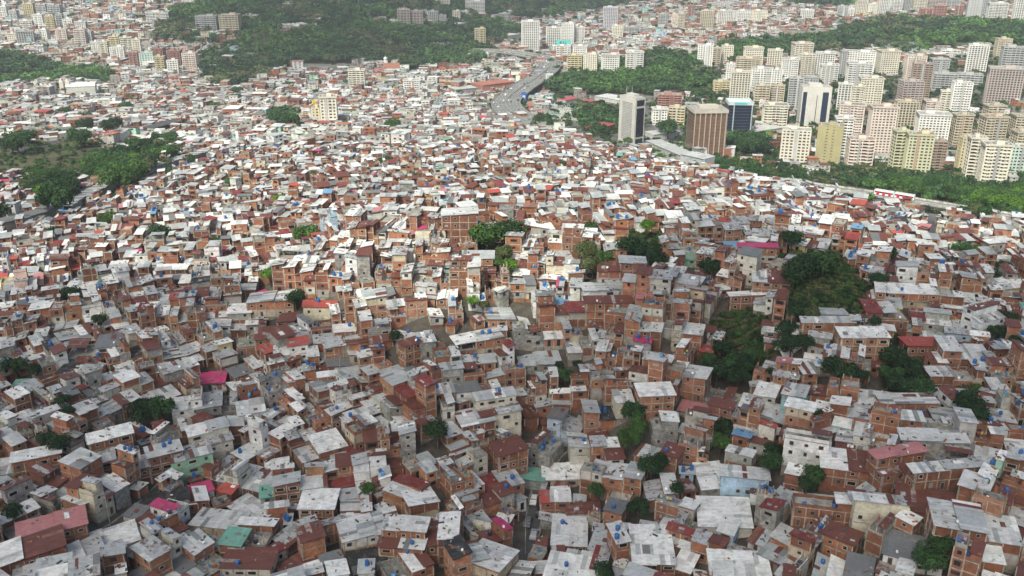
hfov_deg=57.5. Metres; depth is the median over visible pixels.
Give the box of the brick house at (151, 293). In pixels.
[142,285,164,301]
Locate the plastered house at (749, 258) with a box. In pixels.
[736,245,763,287]
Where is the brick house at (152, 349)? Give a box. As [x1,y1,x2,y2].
[139,339,163,363]
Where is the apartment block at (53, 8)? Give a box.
[47,3,62,14]
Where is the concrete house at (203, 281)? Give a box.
[190,275,210,289]
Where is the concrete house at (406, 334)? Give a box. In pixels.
[393,330,415,353]
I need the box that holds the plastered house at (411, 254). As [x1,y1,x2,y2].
[408,248,413,262]
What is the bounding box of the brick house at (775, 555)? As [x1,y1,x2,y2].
[756,541,787,574]
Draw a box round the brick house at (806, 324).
[796,316,856,335]
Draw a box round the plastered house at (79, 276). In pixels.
[77,266,82,279]
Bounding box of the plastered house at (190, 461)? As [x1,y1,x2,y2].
[169,442,213,484]
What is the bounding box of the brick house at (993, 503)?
[971,484,1007,518]
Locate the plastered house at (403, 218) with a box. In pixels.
[398,216,407,221]
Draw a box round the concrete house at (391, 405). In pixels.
[378,395,402,426]
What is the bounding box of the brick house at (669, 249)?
[658,234,680,256]
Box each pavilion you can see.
[557,96,578,103]
[585,122,614,133]
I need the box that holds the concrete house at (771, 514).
[758,497,786,530]
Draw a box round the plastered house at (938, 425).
[925,419,951,429]
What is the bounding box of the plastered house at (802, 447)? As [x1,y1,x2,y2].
[780,427,831,474]
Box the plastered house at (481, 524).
[470,517,492,540]
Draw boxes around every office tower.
[618,92,645,144]
[685,104,730,158]
[725,98,753,131]
[796,82,832,127]
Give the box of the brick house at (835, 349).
[820,343,850,376]
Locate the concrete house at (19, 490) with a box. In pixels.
[0,475,33,506]
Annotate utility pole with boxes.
[100,492,110,526]
[522,519,528,552]
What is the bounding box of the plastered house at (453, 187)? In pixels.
[445,182,459,192]
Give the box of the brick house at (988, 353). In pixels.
[981,350,1006,357]
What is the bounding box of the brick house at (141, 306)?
[137,301,156,325]
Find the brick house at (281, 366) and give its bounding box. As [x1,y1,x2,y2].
[265,358,291,373]
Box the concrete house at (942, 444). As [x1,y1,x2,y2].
[896,427,973,460]
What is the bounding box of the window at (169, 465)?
[163,464,170,468]
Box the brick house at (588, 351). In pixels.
[578,328,598,362]
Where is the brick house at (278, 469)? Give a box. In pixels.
[270,461,294,475]
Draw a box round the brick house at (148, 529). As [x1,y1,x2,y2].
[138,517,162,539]
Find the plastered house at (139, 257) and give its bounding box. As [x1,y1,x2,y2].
[133,249,149,261]
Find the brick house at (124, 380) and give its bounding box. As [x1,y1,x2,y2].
[113,369,141,395]
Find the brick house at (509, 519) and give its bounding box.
[495,512,514,527]
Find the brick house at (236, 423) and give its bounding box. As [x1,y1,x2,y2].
[213,415,244,444]
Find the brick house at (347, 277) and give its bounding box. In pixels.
[341,271,361,292]
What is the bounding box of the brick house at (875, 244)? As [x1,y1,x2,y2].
[872,241,901,249]
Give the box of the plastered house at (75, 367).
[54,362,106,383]
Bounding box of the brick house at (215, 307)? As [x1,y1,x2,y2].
[203,296,227,319]
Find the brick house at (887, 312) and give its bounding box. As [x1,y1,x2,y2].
[858,298,908,335]
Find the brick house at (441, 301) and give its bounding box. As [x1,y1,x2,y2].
[436,288,457,308]
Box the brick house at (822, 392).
[810,376,840,401]
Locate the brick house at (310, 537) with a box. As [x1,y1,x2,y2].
[295,520,326,560]
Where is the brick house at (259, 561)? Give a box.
[218,546,279,575]
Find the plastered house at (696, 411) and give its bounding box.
[684,405,711,425]
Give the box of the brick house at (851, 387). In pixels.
[839,374,859,405]
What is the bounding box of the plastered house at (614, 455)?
[604,446,625,462]
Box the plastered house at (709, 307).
[704,294,715,324]
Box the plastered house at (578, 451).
[566,431,589,464]
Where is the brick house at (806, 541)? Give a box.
[787,528,821,572]
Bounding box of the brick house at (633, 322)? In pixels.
[623,309,642,345]
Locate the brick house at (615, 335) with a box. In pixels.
[604,322,623,349]
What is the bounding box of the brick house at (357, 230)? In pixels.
[349,220,369,244]
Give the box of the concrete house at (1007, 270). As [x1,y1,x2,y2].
[998,263,1020,278]
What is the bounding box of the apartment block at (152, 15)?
[145,10,169,22]
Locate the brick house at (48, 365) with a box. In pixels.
[32,356,56,377]
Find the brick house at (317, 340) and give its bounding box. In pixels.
[312,332,333,352]
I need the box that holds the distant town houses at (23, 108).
[0,0,1023,181]
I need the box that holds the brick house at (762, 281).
[751,271,791,292]
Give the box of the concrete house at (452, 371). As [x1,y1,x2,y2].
[438,360,464,382]
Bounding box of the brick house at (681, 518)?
[673,511,697,528]
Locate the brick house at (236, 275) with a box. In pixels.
[220,272,240,294]
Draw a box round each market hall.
[404,89,437,94]
[450,85,476,92]
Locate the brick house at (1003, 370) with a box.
[984,357,1014,386]
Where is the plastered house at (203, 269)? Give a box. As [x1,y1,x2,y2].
[191,262,210,277]
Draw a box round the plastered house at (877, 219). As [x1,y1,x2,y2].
[871,217,885,223]
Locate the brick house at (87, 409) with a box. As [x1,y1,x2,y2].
[71,399,99,429]
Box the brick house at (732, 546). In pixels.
[726,542,756,550]
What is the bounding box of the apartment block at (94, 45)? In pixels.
[90,39,98,51]
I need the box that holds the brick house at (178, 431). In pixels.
[151,417,188,445]
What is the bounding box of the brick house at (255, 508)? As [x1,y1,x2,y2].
[238,499,270,517]
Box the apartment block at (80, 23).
[74,20,86,27]
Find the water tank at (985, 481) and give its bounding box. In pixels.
[982,478,988,484]
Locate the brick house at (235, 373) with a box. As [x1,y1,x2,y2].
[225,363,254,381]
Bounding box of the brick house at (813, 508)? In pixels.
[789,491,851,529]
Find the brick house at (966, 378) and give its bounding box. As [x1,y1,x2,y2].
[952,365,974,387]
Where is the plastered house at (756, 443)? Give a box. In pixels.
[747,435,775,455]
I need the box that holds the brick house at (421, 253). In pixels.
[415,238,430,261]
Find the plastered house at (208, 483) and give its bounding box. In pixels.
[186,479,214,498]
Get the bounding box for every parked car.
[523,516,532,527]
[529,494,537,504]
[529,528,538,540]
[535,506,539,516]
[540,482,548,489]
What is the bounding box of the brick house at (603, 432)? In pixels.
[587,430,607,443]
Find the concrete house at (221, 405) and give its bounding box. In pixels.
[194,389,238,417]
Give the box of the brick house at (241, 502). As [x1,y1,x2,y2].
[226,493,257,510]
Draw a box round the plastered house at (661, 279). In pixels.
[648,269,673,295]
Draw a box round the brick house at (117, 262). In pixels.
[107,260,128,270]
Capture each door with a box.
[795,518,800,525]
[887,557,892,564]
[940,482,944,489]
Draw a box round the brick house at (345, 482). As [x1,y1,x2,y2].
[327,475,355,488]
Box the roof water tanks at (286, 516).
[0,142,1023,575]
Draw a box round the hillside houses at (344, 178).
[0,136,1023,575]
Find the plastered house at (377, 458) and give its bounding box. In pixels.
[367,447,387,479]
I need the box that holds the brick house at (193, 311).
[185,297,206,333]
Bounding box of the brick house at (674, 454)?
[659,441,685,475]
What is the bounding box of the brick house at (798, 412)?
[783,396,816,430]
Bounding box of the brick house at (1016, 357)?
[1008,339,1023,386]
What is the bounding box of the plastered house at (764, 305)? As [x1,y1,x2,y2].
[752,289,776,317]
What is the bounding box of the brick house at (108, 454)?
[95,445,140,473]
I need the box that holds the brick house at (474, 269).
[467,258,480,292]
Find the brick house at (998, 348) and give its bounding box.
[985,340,1009,355]
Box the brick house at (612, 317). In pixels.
[604,304,628,330]
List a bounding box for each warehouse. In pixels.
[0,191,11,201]
[141,132,186,138]
[143,120,180,129]
[181,135,204,140]
[488,33,519,40]
[595,93,619,103]
[645,129,680,139]
[645,139,688,159]
[681,151,714,162]
[751,124,781,134]
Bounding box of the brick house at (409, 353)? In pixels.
[396,336,422,366]
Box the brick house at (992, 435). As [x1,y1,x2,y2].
[973,419,1005,448]
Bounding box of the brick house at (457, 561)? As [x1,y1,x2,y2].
[441,534,490,575]
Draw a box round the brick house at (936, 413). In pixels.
[927,406,953,419]
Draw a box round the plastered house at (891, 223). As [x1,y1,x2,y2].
[885,218,902,228]
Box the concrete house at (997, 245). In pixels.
[982,237,1007,254]
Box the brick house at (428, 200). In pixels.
[413,190,433,205]
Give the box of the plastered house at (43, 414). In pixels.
[27,404,60,430]
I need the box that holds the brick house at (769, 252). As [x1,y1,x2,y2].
[736,242,778,263]
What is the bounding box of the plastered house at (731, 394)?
[723,386,742,407]
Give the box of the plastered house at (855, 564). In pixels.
[811,551,875,575]
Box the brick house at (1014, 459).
[968,444,1023,473]
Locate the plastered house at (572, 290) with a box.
[563,277,582,300]
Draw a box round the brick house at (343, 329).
[332,323,355,336]
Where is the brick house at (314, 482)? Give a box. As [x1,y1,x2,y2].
[300,473,327,493]
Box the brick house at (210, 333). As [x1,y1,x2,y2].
[196,319,223,344]
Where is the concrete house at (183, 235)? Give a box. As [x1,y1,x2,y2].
[175,231,190,241]
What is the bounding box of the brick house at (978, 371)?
[967,358,991,384]
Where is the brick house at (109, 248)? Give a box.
[95,235,118,262]
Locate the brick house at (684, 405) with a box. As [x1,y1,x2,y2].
[676,399,707,417]
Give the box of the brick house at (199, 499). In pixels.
[188,485,209,512]
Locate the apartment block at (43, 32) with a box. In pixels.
[35,27,49,39]
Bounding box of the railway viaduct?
[651,156,1011,215]
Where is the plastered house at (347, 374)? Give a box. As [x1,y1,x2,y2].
[334,369,358,387]
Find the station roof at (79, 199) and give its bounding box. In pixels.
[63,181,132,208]
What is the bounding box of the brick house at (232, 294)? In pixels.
[221,276,242,303]
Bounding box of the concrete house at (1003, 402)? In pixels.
[995,384,1017,409]
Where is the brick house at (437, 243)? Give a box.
[431,237,449,251]
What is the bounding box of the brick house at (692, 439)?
[678,424,708,464]
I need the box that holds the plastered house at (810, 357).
[803,352,821,375]
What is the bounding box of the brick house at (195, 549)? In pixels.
[181,528,214,563]
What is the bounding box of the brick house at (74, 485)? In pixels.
[63,473,97,499]
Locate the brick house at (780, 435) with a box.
[778,425,800,447]
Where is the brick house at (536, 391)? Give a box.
[523,372,547,407]
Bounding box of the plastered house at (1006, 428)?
[1001,423,1009,437]
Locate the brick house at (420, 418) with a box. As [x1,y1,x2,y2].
[409,410,435,444]
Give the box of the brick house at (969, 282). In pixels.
[955,270,984,300]
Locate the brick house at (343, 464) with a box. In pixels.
[335,451,361,477]
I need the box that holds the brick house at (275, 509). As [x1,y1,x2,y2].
[264,499,289,523]
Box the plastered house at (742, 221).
[729,216,750,227]
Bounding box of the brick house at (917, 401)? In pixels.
[874,392,939,411]
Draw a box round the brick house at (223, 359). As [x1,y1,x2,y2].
[212,347,238,370]
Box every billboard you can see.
[521,92,525,100]
[554,123,559,130]
[556,40,570,44]
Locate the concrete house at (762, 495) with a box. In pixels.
[753,480,774,525]
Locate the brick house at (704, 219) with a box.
[699,218,714,220]
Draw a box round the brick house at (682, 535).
[665,521,695,557]
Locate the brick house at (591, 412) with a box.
[580,399,600,433]
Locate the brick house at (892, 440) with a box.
[872,433,897,448]
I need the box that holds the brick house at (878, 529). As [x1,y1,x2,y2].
[863,512,895,557]
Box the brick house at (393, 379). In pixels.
[379,367,407,394]
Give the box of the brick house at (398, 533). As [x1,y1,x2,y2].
[376,514,430,557]
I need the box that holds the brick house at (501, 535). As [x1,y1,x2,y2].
[476,517,513,547]
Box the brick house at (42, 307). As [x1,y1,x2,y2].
[27,299,53,320]
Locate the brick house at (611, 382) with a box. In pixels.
[601,375,628,405]
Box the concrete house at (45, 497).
[30,485,62,515]
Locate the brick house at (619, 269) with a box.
[597,255,647,281]
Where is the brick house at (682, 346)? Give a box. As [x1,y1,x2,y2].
[672,338,693,364]
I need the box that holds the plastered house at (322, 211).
[317,208,329,215]
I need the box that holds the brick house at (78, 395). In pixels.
[58,384,86,404]
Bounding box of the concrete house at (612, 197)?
[606,193,620,202]
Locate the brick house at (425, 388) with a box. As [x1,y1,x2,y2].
[413,373,436,417]
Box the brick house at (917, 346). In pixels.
[897,336,933,359]
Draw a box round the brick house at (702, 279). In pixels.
[687,273,705,286]
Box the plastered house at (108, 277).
[95,274,112,290]
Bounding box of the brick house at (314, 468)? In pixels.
[304,460,324,476]
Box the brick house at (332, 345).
[322,335,343,362]
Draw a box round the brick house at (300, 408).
[287,397,317,420]
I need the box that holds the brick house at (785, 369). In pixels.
[772,356,802,396]
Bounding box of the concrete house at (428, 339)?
[415,330,436,362]
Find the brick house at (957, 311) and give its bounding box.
[944,305,962,319]
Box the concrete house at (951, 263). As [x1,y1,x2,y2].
[934,262,955,290]
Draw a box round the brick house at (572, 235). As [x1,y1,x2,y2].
[562,223,584,258]
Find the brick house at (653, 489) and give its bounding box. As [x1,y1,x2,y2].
[643,473,678,512]
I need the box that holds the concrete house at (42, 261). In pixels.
[36,253,50,271]
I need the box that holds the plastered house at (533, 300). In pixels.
[530,281,550,317]
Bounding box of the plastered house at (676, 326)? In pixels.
[663,316,685,339]
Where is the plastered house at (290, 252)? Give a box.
[281,247,306,260]
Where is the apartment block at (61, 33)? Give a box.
[54,27,68,39]
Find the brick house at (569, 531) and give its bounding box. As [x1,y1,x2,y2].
[550,513,587,549]
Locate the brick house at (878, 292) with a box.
[865,281,886,300]
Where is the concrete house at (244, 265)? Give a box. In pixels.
[241,261,251,272]
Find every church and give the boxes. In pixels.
[59,78,97,93]
[374,57,399,70]
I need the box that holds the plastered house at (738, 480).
[719,463,770,496]
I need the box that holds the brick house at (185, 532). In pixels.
[179,529,191,538]
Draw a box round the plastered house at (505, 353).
[493,339,515,367]
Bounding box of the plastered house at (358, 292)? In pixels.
[354,287,371,296]
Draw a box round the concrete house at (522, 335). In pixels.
[512,321,532,350]
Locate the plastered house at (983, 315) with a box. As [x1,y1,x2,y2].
[960,299,1006,340]
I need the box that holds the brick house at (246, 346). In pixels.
[236,325,275,360]
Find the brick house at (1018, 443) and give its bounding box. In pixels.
[1002,438,1023,449]
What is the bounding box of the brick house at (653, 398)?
[634,381,676,421]
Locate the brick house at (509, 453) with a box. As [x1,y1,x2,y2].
[487,434,529,474]
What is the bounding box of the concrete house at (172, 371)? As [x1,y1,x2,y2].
[157,359,185,385]
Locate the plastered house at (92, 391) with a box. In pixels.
[81,385,100,398]
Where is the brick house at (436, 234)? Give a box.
[424,223,441,245]
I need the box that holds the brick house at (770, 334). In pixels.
[763,326,783,351]
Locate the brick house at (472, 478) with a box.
[453,462,484,494]
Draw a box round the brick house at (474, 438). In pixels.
[462,428,489,459]
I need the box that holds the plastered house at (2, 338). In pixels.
[0,336,15,350]
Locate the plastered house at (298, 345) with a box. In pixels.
[273,335,308,364]
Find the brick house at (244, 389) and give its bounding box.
[234,380,260,400]
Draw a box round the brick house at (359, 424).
[344,411,377,448]
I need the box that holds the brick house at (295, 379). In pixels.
[281,370,305,395]
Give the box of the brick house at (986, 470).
[977,462,1001,485]
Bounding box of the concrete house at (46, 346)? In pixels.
[41,339,53,355]
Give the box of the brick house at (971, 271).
[955,267,976,276]
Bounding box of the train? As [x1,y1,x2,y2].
[874,188,915,200]
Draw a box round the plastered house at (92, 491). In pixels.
[78,475,115,524]
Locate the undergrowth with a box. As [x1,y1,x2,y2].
[626,226,984,409]
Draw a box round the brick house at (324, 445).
[292,428,348,474]
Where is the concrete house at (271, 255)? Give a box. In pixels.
[266,252,276,259]
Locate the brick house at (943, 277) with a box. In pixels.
[930,263,953,290]
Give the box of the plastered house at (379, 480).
[371,465,391,499]
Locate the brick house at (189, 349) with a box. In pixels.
[177,341,199,356]
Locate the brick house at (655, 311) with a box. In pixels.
[641,294,665,322]
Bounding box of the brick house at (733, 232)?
[720,222,742,240]
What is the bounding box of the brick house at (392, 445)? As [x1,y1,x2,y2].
[379,421,400,462]
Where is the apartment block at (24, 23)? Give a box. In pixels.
[19,19,33,28]
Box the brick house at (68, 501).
[53,495,90,522]
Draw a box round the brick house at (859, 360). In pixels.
[848,344,870,384]
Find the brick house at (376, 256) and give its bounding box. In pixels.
[359,242,378,262]
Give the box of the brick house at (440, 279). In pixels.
[431,268,448,289]
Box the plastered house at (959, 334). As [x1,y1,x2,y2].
[944,326,972,341]
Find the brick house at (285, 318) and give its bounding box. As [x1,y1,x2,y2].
[275,311,299,325]
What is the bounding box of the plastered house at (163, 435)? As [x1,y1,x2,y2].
[149,421,177,444]
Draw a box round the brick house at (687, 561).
[675,549,699,575]
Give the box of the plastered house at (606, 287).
[580,280,621,300]
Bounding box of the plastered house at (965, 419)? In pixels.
[951,406,978,446]
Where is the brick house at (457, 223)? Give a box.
[441,206,477,249]
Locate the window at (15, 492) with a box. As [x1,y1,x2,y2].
[8,490,17,497]
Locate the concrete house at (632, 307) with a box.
[626,304,640,312]
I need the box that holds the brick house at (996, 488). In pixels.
[991,483,1016,515]
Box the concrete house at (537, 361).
[517,350,561,374]
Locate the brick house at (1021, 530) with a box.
[1018,527,1023,556]
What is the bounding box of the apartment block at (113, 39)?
[108,34,119,45]
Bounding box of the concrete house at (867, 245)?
[862,242,875,252]
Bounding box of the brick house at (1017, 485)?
[1002,472,1023,508]
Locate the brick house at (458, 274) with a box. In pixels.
[448,255,471,297]
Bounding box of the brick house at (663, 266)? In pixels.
[653,263,667,269]
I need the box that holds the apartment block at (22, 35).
[15,28,35,42]
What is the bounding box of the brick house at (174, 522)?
[153,510,188,533]
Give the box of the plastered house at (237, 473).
[223,459,250,495]
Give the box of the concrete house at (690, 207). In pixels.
[683,202,700,217]
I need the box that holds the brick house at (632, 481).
[622,461,647,497]
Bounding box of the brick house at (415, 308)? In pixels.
[404,292,428,323]
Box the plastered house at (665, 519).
[659,516,675,523]
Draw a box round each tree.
[0,128,32,153]
[0,133,24,151]
[0,203,11,217]
[0,356,27,379]
[0,502,22,520]
[19,171,41,187]
[21,163,43,173]
[22,128,37,145]
[22,178,46,189]
[25,362,42,375]
[31,174,58,181]
[33,180,74,209]
[34,167,50,172]
[35,430,57,444]
[38,180,53,185]
[41,170,63,175]
[43,172,62,180]
[43,225,58,233]
[44,432,71,454]
[54,174,79,187]
[54,394,72,404]
[57,167,80,176]
[57,181,78,194]
[58,106,70,111]
[59,284,81,298]
[61,405,75,413]
[65,126,92,147]
[75,117,93,127]
[77,110,92,115]
[77,153,93,166]
[79,161,103,175]
[84,151,103,162]
[90,153,112,163]
[90,312,108,329]
[94,167,102,175]
[95,161,135,188]
[97,210,117,223]
[99,116,123,129]
[99,148,120,153]
[100,155,118,162]
[109,145,126,150]
[110,149,125,155]
[113,159,128,164]
[114,152,129,159]
[118,101,133,107]
[122,145,140,152]
[122,158,150,184]
[124,136,141,146]
[126,397,155,426]
[127,151,138,158]
[133,152,157,165]
[133,170,145,184]
[139,156,156,168]
[140,137,156,145]
[140,143,156,151]
[143,394,175,419]
[145,223,171,237]
[146,145,171,158]
[147,142,166,147]
[151,131,165,137]
[151,138,166,143]
[160,141,182,156]
[161,134,180,140]
[163,131,178,136]
[209,102,222,105]
[224,176,243,186]
[230,86,242,92]
[259,266,271,287]
[265,109,289,122]
[272,194,284,199]
[279,113,299,123]
[284,287,304,311]
[291,223,319,240]
[358,481,375,494]
[378,155,393,163]
[384,117,400,126]
[389,330,403,341]
[404,170,422,177]
[422,417,448,448]
[465,295,478,314]
[468,220,506,249]
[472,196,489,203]
[476,299,489,307]
[493,256,505,267]
[495,217,527,236]
[495,244,512,258]
[501,258,517,277]
[529,120,539,124]
[532,112,552,121]
[546,119,558,124]
[555,361,563,368]
[558,367,575,387]
[559,159,566,165]
[572,240,600,257]
[572,360,584,367]
[580,256,605,279]
[584,220,598,228]
[587,483,604,500]
[591,560,614,575]
[596,250,613,261]
[615,233,647,254]
[617,426,641,454]
[620,400,644,423]
[625,415,648,433]
[625,496,649,523]
[633,241,662,265]
[636,454,664,479]
[639,219,654,234]
[649,251,669,262]
[654,452,669,477]
[655,119,677,139]
[670,480,684,494]
[696,257,720,277]
[698,351,716,363]
[703,358,733,387]
[709,416,733,436]
[710,432,730,459]
[712,339,731,359]
[719,163,729,168]
[721,351,742,368]
[725,135,734,144]
[726,365,751,391]
[729,135,749,150]
[735,352,758,376]
[742,346,763,359]
[746,137,763,152]
[757,143,775,152]
[757,450,783,470]
[763,441,782,452]
[765,366,773,381]
[770,339,788,355]
[774,318,799,334]
[778,333,802,356]
[780,229,806,251]
[781,252,822,282]
[781,267,806,286]
[785,299,810,326]
[794,333,815,358]
[797,474,817,493]
[802,463,825,492]
[803,305,820,315]
[808,249,839,276]
[814,407,824,414]
[820,354,859,377]
[856,369,871,388]
[866,272,889,283]
[867,316,881,325]
[875,244,897,258]
[877,364,904,390]
[878,345,911,365]
[881,170,901,177]
[886,372,918,392]
[887,177,907,186]
[891,359,927,380]
[901,179,921,190]
[910,182,931,197]
[911,540,949,575]
[914,378,937,394]
[922,177,941,185]
[926,531,954,551]
[938,185,956,200]
[940,180,963,199]
[942,176,959,184]
[947,241,971,250]
[954,389,989,409]
[955,188,973,199]
[966,185,981,191]
[966,203,984,215]
[967,190,984,204]
[968,243,981,249]
[971,182,987,191]
[971,405,990,420]
[976,192,993,205]
[977,186,991,193]
[977,204,1001,215]
[981,195,996,207]
[985,183,1002,186]
[986,181,1006,186]
[986,324,1006,339]
[987,193,1012,209]
[993,270,1001,277]
[994,259,1012,269]
[999,310,1021,322]
[1002,180,1014,187]
[1008,195,1023,200]
[1008,197,1023,207]
[1008,334,1023,343]
[1011,181,1023,187]
[1011,186,1023,192]
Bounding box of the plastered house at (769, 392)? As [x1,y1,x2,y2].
[753,381,780,404]
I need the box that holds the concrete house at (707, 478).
[692,460,719,495]
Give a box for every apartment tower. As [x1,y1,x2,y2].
[0,5,8,16]
[22,1,35,16]
[32,12,44,27]
[44,14,56,29]
[55,12,63,25]
[73,27,86,44]
[97,39,109,55]
[109,44,125,57]
[119,35,131,48]
[127,50,139,65]
[131,37,142,51]
[138,50,153,65]
[150,45,166,59]
[153,54,165,68]
[166,48,182,65]
[181,50,198,70]
[195,14,219,31]
[218,12,241,34]
[318,92,337,120]
[347,67,365,87]
[397,7,409,24]
[410,9,423,25]
[428,9,438,21]
[435,0,449,4]
[453,9,460,18]
[465,0,484,12]
[474,26,485,47]
[498,12,509,20]
[521,19,539,49]
[546,25,560,46]
[561,21,574,43]
[567,52,583,71]
[575,25,585,43]
[583,51,598,70]
[601,52,619,70]
[603,5,617,28]
[612,24,623,36]
[625,49,644,72]
[658,12,668,24]
[671,12,677,23]
[678,12,685,27]
[687,4,694,16]
[697,42,713,66]
[700,9,714,27]
[712,46,721,65]
[716,9,734,24]
[720,43,733,63]
[726,61,735,78]
[729,68,751,97]
[734,9,750,21]
[736,55,760,69]
[743,45,764,64]
[750,65,772,86]
[751,9,767,22]
[753,82,770,107]
[761,101,789,125]
[767,47,783,65]
[769,83,785,101]
[771,67,782,83]
[779,124,811,163]
[781,56,799,77]
[787,75,803,110]
[790,41,814,57]
[798,52,815,76]
[803,74,819,83]
[814,50,835,74]
[815,120,844,163]
[819,62,839,84]
[834,114,855,156]
[836,81,852,109]
[837,4,848,15]
[838,48,848,77]
[838,100,865,132]
[844,134,875,165]
[845,49,875,73]
[845,60,873,84]
[850,83,865,101]
[854,0,867,16]
[858,74,884,106]
[865,102,899,152]
[867,2,877,13]
[874,48,901,74]
[877,0,890,13]
[887,126,908,167]
[890,0,902,11]
[894,98,919,129]
[896,78,924,109]
[901,53,927,78]
[901,129,936,172]
[902,0,911,10]
[910,60,933,98]
[911,0,927,10]
[914,109,952,139]
[927,0,946,7]
[930,137,948,169]
[932,4,947,16]
[939,88,950,110]
[946,0,959,6]
[948,79,973,111]
[948,111,975,144]
[954,4,964,14]
[954,133,967,167]
[961,132,988,177]
[964,42,989,72]
[965,0,982,16]
[975,139,1014,181]
[977,112,1010,139]
[980,0,989,14]
[982,64,1023,103]
[985,1,1009,18]
[992,36,1012,60]
[998,44,1023,66]
[1008,111,1023,134]
[1009,127,1023,143]
[1009,142,1023,170]
[1011,0,1023,19]
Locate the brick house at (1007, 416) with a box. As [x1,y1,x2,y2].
[986,407,1017,424]
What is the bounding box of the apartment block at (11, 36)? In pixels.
[6,31,15,41]
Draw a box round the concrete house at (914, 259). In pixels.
[908,257,923,262]
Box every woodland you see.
[0,0,1023,163]
[0,121,1023,215]
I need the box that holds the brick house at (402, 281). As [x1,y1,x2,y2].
[390,263,414,296]
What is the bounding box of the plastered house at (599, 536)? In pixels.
[587,528,606,553]
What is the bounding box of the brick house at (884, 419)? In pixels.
[869,400,901,434]
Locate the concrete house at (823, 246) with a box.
[805,240,830,252]
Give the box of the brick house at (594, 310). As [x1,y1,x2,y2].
[582,295,633,328]
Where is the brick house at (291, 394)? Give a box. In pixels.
[279,387,304,415]
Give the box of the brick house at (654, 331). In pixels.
[639,321,663,351]
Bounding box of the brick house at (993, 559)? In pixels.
[969,542,1006,575]
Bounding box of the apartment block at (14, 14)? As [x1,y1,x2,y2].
[8,9,19,18]
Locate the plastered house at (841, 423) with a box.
[831,416,852,433]
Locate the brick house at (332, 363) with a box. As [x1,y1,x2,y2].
[325,357,351,369]
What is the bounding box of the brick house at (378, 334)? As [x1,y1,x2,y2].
[367,317,393,350]
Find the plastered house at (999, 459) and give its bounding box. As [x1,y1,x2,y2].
[989,449,1011,479]
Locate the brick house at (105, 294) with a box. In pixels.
[96,285,116,303]
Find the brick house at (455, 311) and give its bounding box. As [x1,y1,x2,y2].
[447,295,463,325]
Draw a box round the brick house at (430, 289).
[414,281,437,307]
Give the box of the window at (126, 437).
[121,435,129,440]
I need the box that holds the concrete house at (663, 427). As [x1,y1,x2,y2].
[649,410,679,447]
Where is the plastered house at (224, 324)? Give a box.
[211,318,231,338]
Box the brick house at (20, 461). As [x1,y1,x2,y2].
[9,445,63,475]
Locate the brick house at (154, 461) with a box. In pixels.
[139,439,183,483]
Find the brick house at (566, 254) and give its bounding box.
[544,250,573,258]
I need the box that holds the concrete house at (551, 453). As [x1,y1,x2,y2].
[526,429,563,467]
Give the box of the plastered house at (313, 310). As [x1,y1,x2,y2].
[302,300,337,320]
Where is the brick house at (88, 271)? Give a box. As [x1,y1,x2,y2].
[81,258,100,281]
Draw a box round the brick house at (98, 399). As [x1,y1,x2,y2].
[75,394,108,405]
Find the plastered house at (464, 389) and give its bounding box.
[453,380,481,403]
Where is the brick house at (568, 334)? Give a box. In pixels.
[560,320,582,348]
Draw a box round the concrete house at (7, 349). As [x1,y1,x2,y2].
[0,338,14,358]
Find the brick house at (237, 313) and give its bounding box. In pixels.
[226,303,263,323]
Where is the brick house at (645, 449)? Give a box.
[633,443,661,461]
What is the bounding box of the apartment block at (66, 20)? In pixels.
[62,17,73,27]
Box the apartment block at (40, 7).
[35,3,47,12]
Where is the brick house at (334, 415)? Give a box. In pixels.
[324,401,353,431]
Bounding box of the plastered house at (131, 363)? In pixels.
[126,356,143,370]
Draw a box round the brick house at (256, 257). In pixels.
[248,250,268,264]
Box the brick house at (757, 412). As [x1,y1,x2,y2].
[747,397,772,428]
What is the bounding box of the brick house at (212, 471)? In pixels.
[201,457,226,487]
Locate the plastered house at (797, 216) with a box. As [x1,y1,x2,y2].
[792,214,807,225]
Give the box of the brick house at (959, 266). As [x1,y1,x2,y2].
[953,261,979,270]
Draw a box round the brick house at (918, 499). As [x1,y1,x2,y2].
[895,482,956,526]
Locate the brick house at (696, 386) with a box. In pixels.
[681,364,712,402]
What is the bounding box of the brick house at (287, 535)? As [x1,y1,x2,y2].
[272,521,297,555]
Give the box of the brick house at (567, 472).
[541,462,582,487]
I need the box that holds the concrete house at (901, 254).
[893,248,910,259]
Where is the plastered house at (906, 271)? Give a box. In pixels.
[895,261,919,282]
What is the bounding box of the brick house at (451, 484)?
[439,463,465,499]
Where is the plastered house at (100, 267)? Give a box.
[94,264,112,282]
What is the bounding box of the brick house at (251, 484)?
[241,476,271,498]
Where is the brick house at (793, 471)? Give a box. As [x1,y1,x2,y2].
[783,462,807,491]
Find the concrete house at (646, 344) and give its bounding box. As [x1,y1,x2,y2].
[630,336,652,356]
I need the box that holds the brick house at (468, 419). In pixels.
[454,407,496,441]
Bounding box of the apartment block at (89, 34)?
[86,29,94,42]
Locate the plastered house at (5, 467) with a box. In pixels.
[0,457,13,480]
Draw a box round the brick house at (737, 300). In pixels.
[724,291,766,310]
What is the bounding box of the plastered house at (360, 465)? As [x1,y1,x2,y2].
[351,450,370,486]
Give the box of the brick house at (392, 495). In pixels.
[382,473,430,514]
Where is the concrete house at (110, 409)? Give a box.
[97,399,122,422]
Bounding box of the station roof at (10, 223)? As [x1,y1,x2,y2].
[0,203,62,231]
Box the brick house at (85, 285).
[67,280,97,299]
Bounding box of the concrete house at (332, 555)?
[315,549,343,575]
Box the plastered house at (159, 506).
[148,497,190,522]
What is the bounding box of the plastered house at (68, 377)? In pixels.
[57,370,80,385]
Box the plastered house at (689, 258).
[677,240,696,267]
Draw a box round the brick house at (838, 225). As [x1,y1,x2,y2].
[829,218,847,238]
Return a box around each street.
[102,483,158,528]
[474,156,483,172]
[517,450,567,560]
[588,160,593,174]
[927,220,940,233]

